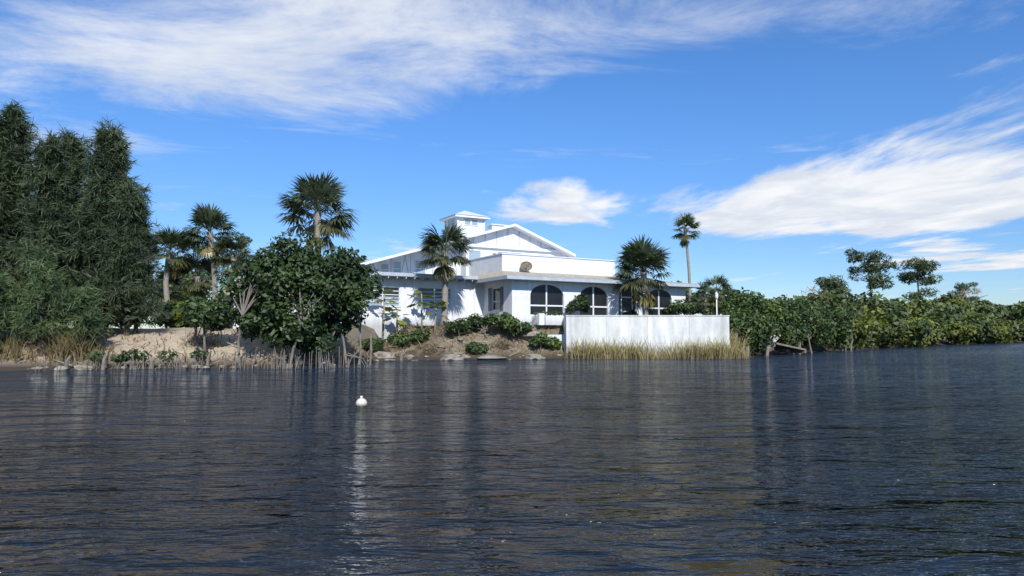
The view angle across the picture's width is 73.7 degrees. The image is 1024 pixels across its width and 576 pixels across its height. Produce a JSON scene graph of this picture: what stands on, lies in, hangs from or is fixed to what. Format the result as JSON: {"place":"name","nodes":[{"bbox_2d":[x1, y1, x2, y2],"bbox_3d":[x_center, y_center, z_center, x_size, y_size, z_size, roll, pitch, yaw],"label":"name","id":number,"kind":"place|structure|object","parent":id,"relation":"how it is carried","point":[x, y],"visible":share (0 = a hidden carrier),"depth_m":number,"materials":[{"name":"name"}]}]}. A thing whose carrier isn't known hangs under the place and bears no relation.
{"place":"outdoors","nodes":[
{"label":"outdoors","id":0,"kind":"place"},
{"bbox_2d":[0,342,1023,575],"bbox_3d":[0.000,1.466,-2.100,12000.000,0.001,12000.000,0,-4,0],"label":"water","id":1,"kind":"structure","parent":0,"point":[900,461],"depth_m":8.12,"materials":[{"name":"blue liquid"}]},
{"bbox_2d":[356,396,366,405],"bbox_3d":[-3.300,2.867,14.944,0.247,1.012,0.245,0,-4,5],"label":"buoy","id":2,"kind":"object","parent":1,"relation":"in","point":[361,401],"visible":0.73,"depth_m":14.88,"materials":[{"name":"paint"}]},
{"bbox_2d":[35,231,856,370],"bbox_3d":[4.470,1.442,44.217,58.112,6.928,11.241,2,-4,-32],"label":"mangrove shrub","id":3,"kind":"object","parent":1,"relation":"on","point":[797,315],"depth_m":32.17,"materials":[{"name":"green plant"}]},
{"bbox_2d":[734,331,805,355],"bbox_3d":[18.387,4.407,48.370,8.987,2.773,1.261,3,-5,-41],"label":"old dock","id":4,"kind":"object","parent":1,"relation":"in","point":[799,350],"visible":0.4,"depth_m":48.43,"materials":[{"name":"grey wood"}]},
{"bbox_2d":[0,324,1023,370],"bbox_3d":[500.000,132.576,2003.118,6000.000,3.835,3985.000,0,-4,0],"label":"terrain","id":5,"kind":"structure","parent":0,"point":[265,349],"depth_m":34.98,"materials":[{"name":"brown soil"}]},
{"bbox_2d":[0,97,176,356],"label":"conifer trees","id":6,"kind":"object","parent":5,"relation":"on","point":[32,250],"depth_m":34.28,"materials":[{"name":"green plant"}]},
{"bbox_2d":[219,288,320,328],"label":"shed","id":7,"kind":"structure","parent":5,"relation":"on","point":[233,326],"depth_m":47.90,"materials":[{"name":"white"}]},
{"bbox_2d":[43,325,542,366],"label":"plants","id":8,"kind":"object","parent":5,"relation":"on","point":[280,352],"visible":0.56,"depth_m":32.85,"materials":[{"name":"green plant"}]},
{"bbox_2d":[28,331,561,369],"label":"shore rocks","id":9,"kind":"object","parent":5,"relation":"on","point":[462,356],"visible":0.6,"depth_m":40.13,"materials":[{"name":"grey stone"}]},
{"bbox_2d":[0,321,755,364],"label":"dry reed grass","id":10,"kind":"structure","parent":5,"relation":"on","point":[706,352],"depth_m":41.58,"materials":[{"name":"brown plant"}]},
{"bbox_2d":[373,289,449,341],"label":"trees","id":11,"kind":"object","parent":5,"relation":"on","point":[402,323],"depth_m":43.22,"materials":[{"name":"green plant"}]},
{"bbox_2d":[133,170,733,328],"bbox_3d":[-4.067,-2.341,52.239,49.446,12.274,19.694,1,-4,-12],"label":"palm","id":12,"kind":"object","parent":5,"relation":"on","point":[640,253],"depth_m":50.81,"materials":[{"name":"green plant"}]},
{"bbox_2d":[327,211,700,341],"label":"house","id":13,"kind":"structure","parent":5,"relation":"on","point":[494,277],"depth_m":48.29,"materials":[{"name":"paint"}]},
{"bbox_2d":[520,261,531,270],"bbox_3d":[1.007,-1.391,48.140,0.700,0.998,0.700,-3,-5,42],"label":"wall ornament","id":14,"kind":"object","parent":13,"relation":"on","point":[526,266],"visible":0.98,"depth_m":48.15,"materials":[{"name":"beige stone"}]},
{"bbox_2d":[114,230,1023,349],"bbox_3d":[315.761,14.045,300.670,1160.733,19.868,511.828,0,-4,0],"label":"tree foliage","id":15,"kind":"object","parent":5,"relation":"on","point":[956,319],"visible":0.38,"depth_m":89.58,"materials":[{"name":"green plant"}]},
{"bbox_2d":[191,247,971,299],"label":"pine trees","id":16,"kind":"object","parent":5,"relation":"on","point":[918,285],"visible":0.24,"depth_m":111.76,"materials":[{"name":"green plant"}]},
{"bbox_2d":[547,315,729,357],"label":"seawall","id":17,"kind":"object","parent":5,"relation":"on","point":[657,328],"visible":0.56,"depth_m":42.72,"materials":[{"name":"paint"}]},
{"bbox_2d":[715,292,717,314],"bbox_3d":[15.000,2.258,49.959,0.296,3.972,0.296,-2,-4,22],"label":"garden lamp","id":18,"kind":"object","parent":5,"relation":"on","point":[716,295],"visible":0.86,"depth_m":49.98,"materials":[{"name":"white metal"}]},
{"bbox_2d":[0,0,1023,328],"label":"sky","id":19,"kind":"structure","parent":0,"point":[797,134],"materials":[{"name":"blue"}]}
]}

